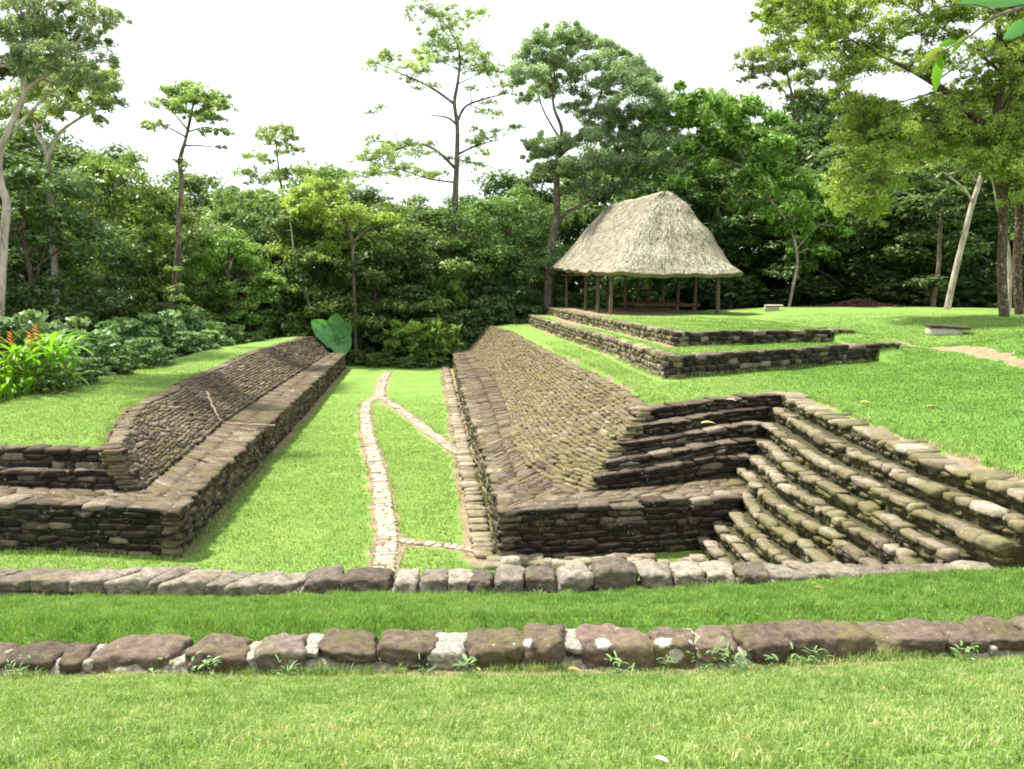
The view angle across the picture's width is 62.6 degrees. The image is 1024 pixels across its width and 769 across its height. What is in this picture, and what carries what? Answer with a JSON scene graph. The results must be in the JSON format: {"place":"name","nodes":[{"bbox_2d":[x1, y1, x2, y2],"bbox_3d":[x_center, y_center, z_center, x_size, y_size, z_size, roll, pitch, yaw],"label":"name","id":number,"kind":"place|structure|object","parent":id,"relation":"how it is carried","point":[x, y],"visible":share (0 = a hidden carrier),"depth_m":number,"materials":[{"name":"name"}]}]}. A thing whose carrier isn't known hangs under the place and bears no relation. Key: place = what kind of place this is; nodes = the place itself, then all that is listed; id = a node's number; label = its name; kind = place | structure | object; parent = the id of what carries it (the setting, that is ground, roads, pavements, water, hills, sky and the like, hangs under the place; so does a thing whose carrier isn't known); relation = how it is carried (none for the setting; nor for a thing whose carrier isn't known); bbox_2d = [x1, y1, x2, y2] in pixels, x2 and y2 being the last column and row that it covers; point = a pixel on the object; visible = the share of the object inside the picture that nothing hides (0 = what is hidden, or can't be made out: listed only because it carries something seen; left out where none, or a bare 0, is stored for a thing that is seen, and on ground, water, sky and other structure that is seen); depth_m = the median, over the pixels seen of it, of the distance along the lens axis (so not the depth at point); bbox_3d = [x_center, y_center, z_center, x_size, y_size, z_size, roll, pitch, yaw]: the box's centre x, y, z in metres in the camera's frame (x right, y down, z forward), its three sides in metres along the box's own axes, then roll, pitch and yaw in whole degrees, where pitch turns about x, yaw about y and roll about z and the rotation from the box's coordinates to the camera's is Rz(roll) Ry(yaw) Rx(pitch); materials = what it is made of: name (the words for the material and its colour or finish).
{"place":"outdoors","nodes":[
{"label":"outdoors","id":0,"kind":"place"},
{"bbox_2d":[359,395,398,571],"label":"path","id":1,"kind":"structure","parent":0,"point":[387,538],"depth_m":17.45,"materials":[{"name":"stone"}]},
{"bbox_2d":[377,396,456,454],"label":"path","id":2,"kind":"structure","parent":0,"point":[432,434],"depth_m":26.53,"materials":[{"name":"stone"}]},
{"bbox_2d":[399,539,472,551],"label":"path","id":3,"kind":"structure","parent":0,"point":[436,544],"depth_m":14.47,"materials":[{"name":"stone"}]},
{"bbox_2d":[0,0,1019,295],"label":"sky","id":4,"kind":"structure","parent":0,"point":[294,62],"materials":[{"name":"white"}]},
{"bbox_2d":[0,651,1023,768],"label":"grass","id":5,"kind":"structure","parent":0,"point":[791,690],"depth_m":4.17,"materials":[{"name":"green plant"}]},
{"bbox_2d":[0,304,1023,768],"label":"ground","id":6,"kind":"structure","parent":0,"point":[362,380],"depth_m":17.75,"materials":[{"name":"green plant"}]},
{"bbox_2d":[0,336,52,400],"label":"heliconia","id":7,"kind":"object","parent":6,"relation":"on","point":[9,382],"visible":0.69,"depth_m":21.43,"materials":[{"name":"green plant"}]},
{"bbox_2d":[0,330,64,396],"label":"heliconia","id":8,"kind":"object","parent":6,"relation":"on","point":[31,367],"visible":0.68,"depth_m":21.80,"materials":[{"name":"green plant"}]},
{"bbox_2d":[0,309,67,394],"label":"shrub","id":9,"kind":"object","parent":6,"relation":"on","point":[19,326],"visible":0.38,"depth_m":26.84,"materials":[{"name":"green plant"}]},
{"bbox_2d":[10,324,86,393],"bbox_3d":[-12.108,-0.643,22.097,1.902,1.959,2.153,0,7,0],"label":"heliconia","id":10,"kind":"object","parent":6,"relation":"on","point":[48,350],"visible":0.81,"depth_m":21.97,"materials":[{"name":"green plant"}]},
{"bbox_2d":[24,362,81,394],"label":"shrub","id":11,"kind":"object","parent":6,"relation":"on","point":[63,374],"visible":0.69,"depth_m":21.91,"materials":[{"name":"green plant"}]},
{"bbox_2d":[25,316,89,378],"bbox_3d":[-16.178,-1.074,30.040,2.975,2.742,2.877,3,7,22],"label":"shrub","id":12,"kind":"object","parent":6,"relation":"on","point":[58,325],"visible":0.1,"depth_m":29.86,"materials":[{"name":"green plant"}]},
{"bbox_2d":[25,333,99,386],"bbox_3d":[-12.229,-0.599,23.041,1.877,1.581,1.996,3,7,28],"label":"heliconia","id":13,"kind":"object","parent":6,"relation":"on","point":[63,354],"visible":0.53,"depth_m":22.94,"materials":[{"name":"green plant"}]},
{"bbox_2d":[0,129,125,352],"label":"forest tree","id":14,"kind":"object","parent":6,"relation":"on","point":[14,160],"visible":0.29,"depth_m":38.65,"materials":[{"name":"green plant"}]},
{"bbox_2d":[0,52,130,320],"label":"spreading tree","id":15,"kind":"object","parent":6,"relation":"on","point":[72,101],"visible":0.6,"depth_m":34.97,"materials":[{"name":"green plant"}]},
{"bbox_2d":[0,0,132,351],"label":"tall tree","id":16,"kind":"object","parent":6,"relation":"on","point":[42,31],"visible":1,"depth_m":26.68,"materials":[{"name":"green plant"}]},
{"bbox_2d":[0,162,147,349],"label":"forest tree","id":17,"kind":"object","parent":6,"relation":"on","point":[58,215],"visible":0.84,"depth_m":34.87,"materials":[{"name":"green plant"}]},
{"bbox_2d":[0,120,158,298],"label":"forest tree","id":18,"kind":"object","parent":6,"relation":"on","point":[28,139],"visible":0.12,"depth_m":57.83,"materials":[{"name":"green plant"}]},
{"bbox_2d":[55,356,114,383],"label":"shrub","id":19,"kind":"object","parent":6,"relation":"on","point":[79,365],"visible":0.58,"depth_m":24.10,"materials":[{"name":"green plant"}]},
{"bbox_2d":[57,328,130,384],"bbox_3d":[-13.616,-0.811,27.037,2.677,2.043,2.590,-1,7,-11],"label":"shrub","id":20,"kind":"object","parent":6,"relation":"on","point":[106,344],"visible":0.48,"depth_m":26.66,"materials":[{"name":"green plant"}]},
{"bbox_2d":[0,135,189,286],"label":"forest tree","id":21,"kind":"object","parent":6,"relation":"on","point":[115,156],"depth_m":62.09,"materials":[{"name":"green plant"}]},
{"bbox_2d":[84,353,145,374],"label":"shrub","id":22,"kind":"object","parent":6,"relation":"on","point":[124,360],"visible":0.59,"depth_m":26.89,"materials":[{"name":"green plant"}]},
{"bbox_2d":[29,149,212,342],"bbox_3d":[-19.979,-6.362,41.881,8.711,10.791,8.400,0,7,-3],"label":"forest tree","id":23,"kind":"object","parent":6,"relation":"on","point":[112,173],"visible":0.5,"depth_m":41.55,"materials":[{"name":"green plant"}]},
{"bbox_2d":[89,316,165,369],"bbox_3d":[-15.328,-1.379,33.232,3.165,2.612,3.272,1,7,9],"label":"shrub","id":24,"kind":"object","parent":6,"relation":"on","point":[123,325],"visible":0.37,"depth_m":32.79,"materials":[{"name":"green plant"}]},
{"bbox_2d":[37,183,247,342],"bbox_3d":[-19.038,-5.993,44.814,8.993,9.177,9.805,2,7,21],"label":"forest tree","id":25,"kind":"object","parent":6,"relation":"on","point":[187,219],"visible":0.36,"depth_m":43.96,"materials":[{"name":"green plant"}]},
{"bbox_2d":[124,337,176,368],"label":"shrub","id":26,"kind":"object","parent":6,"relation":"on","point":[135,346],"visible":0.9,"depth_m":29.84,"materials":[{"name":"green plant"}]},
{"bbox_2d":[133,309,197,362],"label":"shrub","id":27,"kind":"object","parent":6,"relation":"on","point":[162,322],"visible":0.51,"depth_m":36.58,"materials":[{"name":"green plant"}]},
{"bbox_2d":[0,336,346,557],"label":"ball court platform","id":28,"kind":"structure","parent":6,"relation":"on","point":[91,499],"depth_m":15.92,"materials":[{"name":"stone"}]},
{"bbox_2d":[155,305,215,358],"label":"shrub","id":29,"kind":"object","parent":6,"relation":"on","point":[187,313],"visible":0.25,"depth_m":39.72,"materials":[{"name":"green plant"}]},
{"bbox_2d":[134,77,238,346],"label":"slender tree","id":30,"kind":"object","parent":6,"relation":"on","point":[193,93],"visible":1,"depth_m":38.59,"materials":[{"name":"green plant"}]},
{"bbox_2d":[128,167,246,286],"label":"forest tree","id":31,"kind":"object","parent":6,"relation":"on","point":[195,182],"visible":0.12,"depth_m":62.79,"materials":[{"name":"green plant"}]},
{"bbox_2d":[168,329,221,357],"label":"shrub","id":32,"kind":"object","parent":6,"relation":"on","point":[183,343],"visible":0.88,"depth_m":35.72,"materials":[{"name":"green plant"}]},
{"bbox_2d":[190,320,237,347],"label":"shrub","id":33,"kind":"object","parent":6,"relation":"on","point":[210,325],"visible":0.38,"depth_m":39.72,"materials":[{"name":"green plant"}]},
{"bbox_2d":[158,229,301,342],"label":"forest tree","id":34,"kind":"object","parent":6,"relation":"on","point":[239,246],"visible":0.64,"depth_m":45.93,"materials":[{"name":"green plant"}]},
{"bbox_2d":[214,324,250,344],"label":"shrub","id":35,"kind":"object","parent":6,"relation":"on","point":[233,331],"visible":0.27,"depth_m":42.70,"materials":[{"name":"green plant"}]},
{"bbox_2d":[216,270,291,337],"bbox_3d":[-15.103,-3.834,50.730,5.275,6.152,6.293,3,7,27],"label":"shrub","id":36,"kind":"object","parent":6,"relation":"on","point":[284,307],"visible":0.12,"depth_m":49.49,"materials":[{"name":"green plant"}]},
{"bbox_2d":[183,182,348,318],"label":"forest tree","id":37,"kind":"object","parent":6,"relation":"on","point":[249,202],"visible":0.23,"depth_m":52.36,"materials":[{"name":"green plant"}]},
{"bbox_2d":[230,122,316,262],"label":"young tree","id":38,"kind":"object","parent":6,"relation":"on","point":[280,174],"visible":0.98,"depth_m":57.49,"materials":[{"name":"green plant"}]},
{"bbox_2d":[203,201,346,331],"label":"forest tree","id":39,"kind":"object","parent":6,"relation":"on","point":[254,235],"visible":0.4,"depth_m":49.43,"materials":[{"name":"green plant"}]},
{"bbox_2d":[245,308,324,345],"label":"shrub","id":40,"kind":"object","parent":6,"relation":"on","point":[281,320],"visible":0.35,"depth_m":48.15,"materials":[{"name":"green plant"}]},
{"bbox_2d":[270,214,316,339],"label":"curved sapling","id":41,"kind":"object","parent":6,"relation":"on","point":[283,221],"visible":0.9,"depth_m":48.63,"materials":[{"name":"green plant"}]},
{"bbox_2d":[237,173,371,352],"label":"forest tree","id":42,"kind":"object","parent":6,"relation":"on","point":[275,249],"visible":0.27,"depth_m":49.54,"materials":[{"name":"green plant"}]},
{"bbox_2d":[260,159,382,295],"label":"forest tree","id":43,"kind":"object","parent":6,"relation":"on","point":[330,173],"visible":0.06,"depth_m":62.65,"materials":[{"name":"green plant"}]},
{"bbox_2d":[311,313,351,353],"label":"giant leaved plant","id":44,"kind":"object","parent":6,"relation":"on","point":[333,332],"visible":0.9,"depth_m":46.55,"materials":[{"name":"green plant"}]},
{"bbox_2d":[283,176,409,363],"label":"brown trunk tree","id":45,"kind":"object","parent":6,"relation":"on","point":[350,213],"visible":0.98,"depth_m":47.34,"materials":[{"name":"yellow plant"}]},
{"bbox_2d":[271,183,428,308],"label":"forest tree","id":46,"kind":"object","parent":6,"relation":"on","point":[372,195],"visible":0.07,"depth_m":63.04,"materials":[{"name":"green plant"}]},
{"bbox_2d":[341,301,405,359],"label":"shrub","id":47,"kind":"object","parent":6,"relation":"on","point":[385,314],"visible":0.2,"depth_m":49.96,"materials":[{"name":"green plant"}]},
{"bbox_2d":[356,352,402,367],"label":"shrub","id":48,"kind":"object","parent":6,"relation":"on","point":[376,357],"visible":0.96,"depth_m":46.81,"materials":[{"name":"green plant"}]},
{"bbox_2d":[292,199,474,359],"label":"forest tree","id":49,"kind":"object","parent":6,"relation":"on","point":[375,233],"visible":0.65,"depth_m":48.80,"materials":[{"name":"green plant"}]},
{"bbox_2d":[321,230,468,341],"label":"forest tree","id":50,"kind":"object","parent":6,"relation":"on","point":[376,276],"visible":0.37,"depth_m":49.30,"materials":[{"name":"green plant"}]},
{"bbox_2d":[370,280,429,356],"bbox_3d":[-6.985,-3.821,52.764,4.905,5.543,5.852,2,7,19],"label":"shrub","id":51,"kind":"object","parent":6,"relation":"on","point":[403,316],"visible":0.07,"depth_m":51.79,"materials":[{"name":"green plant"}]},
{"bbox_2d":[344,192,459,295],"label":"forest tree","id":52,"kind":"object","parent":6,"relation":"on","point":[413,202],"visible":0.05,"depth_m":65.22,"materials":[{"name":"green plant"}]},
{"bbox_2d":[381,316,463,359],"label":"shrub","id":53,"kind":"object","parent":6,"relation":"on","point":[402,331],"visible":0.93,"depth_m":46.98,"materials":[{"name":"green plant"}]},
{"bbox_2d":[345,0,527,310],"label":"airy tree","id":54,"kind":"object","parent":6,"relation":"on","point":[478,69],"visible":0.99,"depth_m":52.17,"materials":[{"name":"green plant"}]},
{"bbox_2d":[421,271,478,355],"bbox_3d":[-4.080,-4.115,53.001,4.039,6.199,4.819,3,7,22],"label":"shrub","id":55,"kind":"object","parent":6,"relation":"on","point":[455,286],"visible":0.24,"depth_m":52.02,"materials":[{"name":"green plant"}]},
{"bbox_2d":[369,203,541,341],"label":"forest tree","id":56,"kind":"object","parent":6,"relation":"on","point":[430,216],"visible":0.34,"depth_m":52.24,"materials":[{"name":"green plant"}]},
{"bbox_2d":[435,308,494,356],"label":"shrub","id":57,"kind":"object","parent":6,"relation":"on","point":[471,320],"visible":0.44,"depth_m":50.19,"materials":[{"name":"green plant"}]},
{"bbox_2d":[407,195,543,313],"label":"forest tree","id":58,"kind":"object","parent":6,"relation":"on","point":[464,199],"visible":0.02,"depth_m":64.50,"materials":[{"name":"green plant"}]},
{"bbox_2d":[0,645,975,678],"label":"grass","id":59,"kind":"structure","parent":6,"relation":"on","point":[877,656],"depth_m":6.39,"materials":[{"name":"green plant"}]},
{"bbox_2d":[461,293,516,346],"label":"shrub","id":60,"kind":"object","parent":6,"relation":"on","point":[485,310],"visible":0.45,"depth_m":51.02,"materials":[{"name":"green plant"}]},
{"bbox_2d":[457,243,527,324],"bbox_3d":[-1.479,-5.182,54.912,5.389,8.276,6.430,1,7,8],"label":"shrub","id":61,"kind":"object","parent":6,"relation":"on","point":[472,293],"visible":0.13,"depth_m":53.22,"materials":[{"name":"green plant"}]},
{"bbox_2d":[0,556,994,596],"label":"stone kerb","id":62,"kind":"structure","parent":6,"relation":"on","point":[610,572],"depth_m":9.02,"materials":[{"name":"stone"}]},
{"bbox_2d":[433,181,580,323],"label":"forest tree","id":63,"kind":"object","parent":6,"relation":"on","point":[522,205],"visible":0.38,"depth_m":54.05,"materials":[{"name":"green plant"}]},
{"bbox_2d":[437,167,585,300],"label":"forest tree","id":64,"kind":"object","parent":6,"relation":"on","point":[508,181],"visible":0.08,"depth_m":66.18,"materials":[{"name":"green plant"}]},
{"bbox_2d":[0,566,1023,645],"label":"grass","id":65,"kind":"structure","parent":6,"relation":"on","point":[306,609],"depth_m":7.43,"materials":[{"name":"green plant"}]},
{"bbox_2d":[0,616,1023,676],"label":"boulder kerb","id":66,"kind":"object","parent":6,"relation":"on","point":[585,645],"visible":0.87,"depth_m":6.53,"materials":[{"name":"stone"}]},
{"bbox_2d":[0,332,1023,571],"bbox_3d":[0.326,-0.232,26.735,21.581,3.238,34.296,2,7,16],"label":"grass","id":67,"kind":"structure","parent":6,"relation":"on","point":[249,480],"depth_m":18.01,"materials":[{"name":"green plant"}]},
{"bbox_2d":[498,290,543,324],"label":"shrub","id":68,"kind":"object","parent":6,"relation":"on","point":[524,300],"visible":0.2,"depth_m":52.06,"materials":[{"name":"green plant"}]},
{"bbox_2d":[464,226,583,323],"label":"forest tree","id":69,"kind":"object","parent":6,"relation":"on","point":[529,238],"visible":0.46,"depth_m":52.30,"materials":[{"name":"green plant"}]},
{"bbox_2d":[511,143,653,317],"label":"forest tree","id":70,"kind":"object","parent":6,"relation":"on","point":[537,177],"visible":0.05,"depth_m":63.91,"materials":[{"name":"green plant"}]},
{"bbox_2d":[442,326,751,570],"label":"ball court platform","id":71,"kind":"structure","parent":6,"relation":"on","point":[546,429],"depth_m":15.83,"materials":[{"name":"stone"}]},
{"bbox_2d":[505,18,693,314],"bbox_3d":[5.396,-11.880,51.161,11.821,19.673,9.287,0,7,0],"label":"broad tree","id":72,"kind":"object","parent":6,"relation":"on","point":[629,72],"visible":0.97,"depth_m":49.94,"materials":[{"name":"green plant"}]},
{"bbox_2d":[538,112,723,297],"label":"forest tree","id":73,"kind":"object","parent":6,"relation":"on","point":[702,218],"visible":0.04,"depth_m":66.89,"materials":[{"name":"green plant"}]},
{"bbox_2d":[537,150,754,307],"bbox_3d":[7.893,-9.260,60.190,16.232,14.262,14.888,-3,7,-27],"label":"forest tree","id":74,"kind":"object","parent":6,"relation":"on","point":[580,216],"visible":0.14,"depth_m":56.81,"materials":[{"name":"green plant"}]},
{"bbox_2d":[552,190,742,314],"bbox_3d":[6.511,-6.627,43.232,8.403,6.144,15.289,0,7,0],"label":"thatched shelter","id":75,"kind":"object","parent":6,"relation":"on","point":[662,235],"visible":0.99,"depth_m":38.68,"materials":[{"name":"plant"}]},
{"bbox_2d":[585,146,783,308],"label":"forest tree","id":76,"kind":"object","parent":6,"relation":"on","point":[729,224],"visible":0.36,"depth_m":55.05,"materials":[{"name":"green plant"}]},
{"bbox_2d":[547,307,859,346],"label":"terrace wall","id":77,"kind":"structure","parent":6,"relation":"on","point":[673,337],"depth_m":23.72,"materials":[{"name":"stone"}]},
{"bbox_2d":[528,314,900,378],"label":"terrace wall","id":78,"kind":"structure","parent":6,"relation":"on","point":[661,362],"depth_m":21.52,"materials":[{"name":"stone"}]},
{"bbox_2d":[697,274,771,308],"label":"shrub","id":79,"kind":"object","parent":6,"relation":"on","point":[732,285],"visible":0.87,"depth_m":53.98,"materials":[{"name":"green plant"}]},
{"bbox_2d":[655,126,830,306],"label":"forest tree","id":80,"kind":"object","parent":6,"relation":"on","point":[768,284],"visible":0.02,"depth_m":62.38,"materials":[{"name":"green plant"}]},
{"bbox_2d":[644,79,855,306],"bbox_3d":[14.119,-11.003,49.002,12.817,13.625,7.507,0,7,0],"label":"leaf tree","id":81,"kind":"object","parent":6,"relation":"on","point":[796,195],"visible":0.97,"depth_m":48.13,"materials":[{"name":"green plant"}]},
{"bbox_2d":[746,288,814,306],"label":"shrub","id":82,"kind":"object","parent":6,"relation":"on","point":[781,300],"visible":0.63,"depth_m":54.88,"materials":[{"name":"green plant"}]},
{"bbox_2d":[728,0,848,305],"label":"pale crowned tree","id":83,"kind":"object","parent":6,"relation":"on","point":[782,65],"visible":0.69,"depth_m":61.38,"materials":[{"name":"green plant"}]},
{"bbox_2d":[696,110,908,306],"bbox_3d":[19.037,-12.070,60.134,14.751,13.798,16.611,-6,9,-44],"label":"forest tree","id":84,"kind":"object","parent":6,"relation":"on","point":[795,129],"visible":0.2,"depth_m":57.45,"materials":[{"name":"green plant"}]},
{"bbox_2d":[591,392,1023,568],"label":"stone stairs","id":85,"kind":"structure","parent":6,"relation":"on","point":[824,483],"depth_m":12.54,"materials":[{"name":"stone"}]},
{"bbox_2d":[712,87,907,305],"bbox_3d":[23.947,-14.228,66.486,17.565,17.076,18.750,4,8,32],"label":"forest tree","id":86,"kind":"object","parent":6,"relation":"on","point":[815,107],"visible":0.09,"depth_m":61.70,"materials":[{"name":"green plant"}]},
{"bbox_2d":[775,274,879,305],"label":"shrub","id":87,"kind":"object","parent":6,"relation":"on","point":[816,300],"visible":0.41,"depth_m":54.78,"materials":[{"name":"green plant"}]},
{"bbox_2d":[794,297,935,306],"bbox_3d":[20.041,-4.568,47.441,7.898,0.714,3.752,0,7,0],"label":"leaf pile","id":88,"kind":"object","parent":6,"relation":"on","point":[857,302],"visible":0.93,"depth_m":46.86,"materials":[{"name":"plant"}]},
{"bbox_2d":[748,144,995,299],"bbox_3d":[21.490,-10.154,54.209,13.400,10.847,14.609,-2,7,-18],"label":"forest tree","id":89,"kind":"object","parent":6,"relation":"on","point":[784,264],"visible":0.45,"depth_m":51.52,"materials":[{"name":"green plant"}]},
{"bbox_2d":[826,270,946,305],"bbox_3d":[22.993,-5.796,51.553,6.755,2.512,5.662,0,7,0],"label":"shrub","id":90,"kind":"object","parent":6,"relation":"on","point":[885,294],"visible":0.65,"depth_m":50.73,"materials":[{"name":"green plant"}]},
{"bbox_2d":[751,0,1023,316],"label":"spotted trunk tree","id":91,"kind":"object","parent":6,"relation":"on","point":[877,138],"visible":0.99,"depth_m":31.32,"materials":[{"name":"green plant"}]},
{"bbox_2d":[826,160,1023,305],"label":"forest tree","id":92,"kind":"object","parent":6,"relation":"on","point":[952,217],"visible":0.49,"depth_m":49.08,"materials":[{"name":"green plant"}]},
{"bbox_2d":[883,274,987,306],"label":"shrub","id":93,"kind":"object","parent":6,"relation":"on","point":[928,292],"visible":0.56,"depth_m":48.97,"materials":[{"name":"green plant"}]},
{"bbox_2d":[924,324,970,334],"bbox_3d":[14.205,-1.766,27.479,1.315,0.442,0.858,2,7,14],"label":"stone bench","id":94,"kind":"object","parent":6,"relation":"on","point":[936,329],"visible":0.9,"depth_m":27.17,"materials":[{"name":"stone"}]},
{"bbox_2d":[927,185,969,306],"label":"shaded tree","id":95,"kind":"object","parent":6,"relation":"on","point":[951,203],"visible":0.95,"depth_m":45.49,"materials":[{"name":"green plant"}]},
{"bbox_2d":[880,161,1023,306],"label":"forest tree","id":96,"kind":"object","parent":6,"relation":"on","point":[975,217],"visible":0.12,"depth_m":51.98,"materials":[{"name":"green plant"}]},
{"bbox_2d":[916,137,1007,309],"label":"leaning tree","id":97,"kind":"object","parent":6,"relation":"on","point":[942,175],"visible":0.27,"depth_m":41.21,"materials":[{"name":"beige plant"}]},
{"bbox_2d":[905,97,1023,295],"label":"forest tree","id":98,"kind":"object","parent":6,"relation":"on","point":[971,249],"visible":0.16,"depth_m":48.76,"materials":[{"name":"green plant"}]},
{"bbox_2d":[935,269,1012,306],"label":"shrub","id":99,"kind":"object","parent":6,"relation":"on","point":[976,302],"visible":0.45,"depth_m":48.53,"materials":[{"name":"green plant"}]},
{"bbox_2d":[992,8,1023,314],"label":"dark trunk tree","id":100,"kind":"object","parent":6,"relation":"on","point":[1017,237],"visible":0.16,"depth_m":34.03,"materials":[{"name":"brown plant"}]},
{"bbox_2d":[923,0,1023,91],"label":"overhanging branch","id":101,"kind":"object","parent":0,"point":[1015,29],"visible":1,"depth_m":5.79,"materials":[{"name":"green plant"}]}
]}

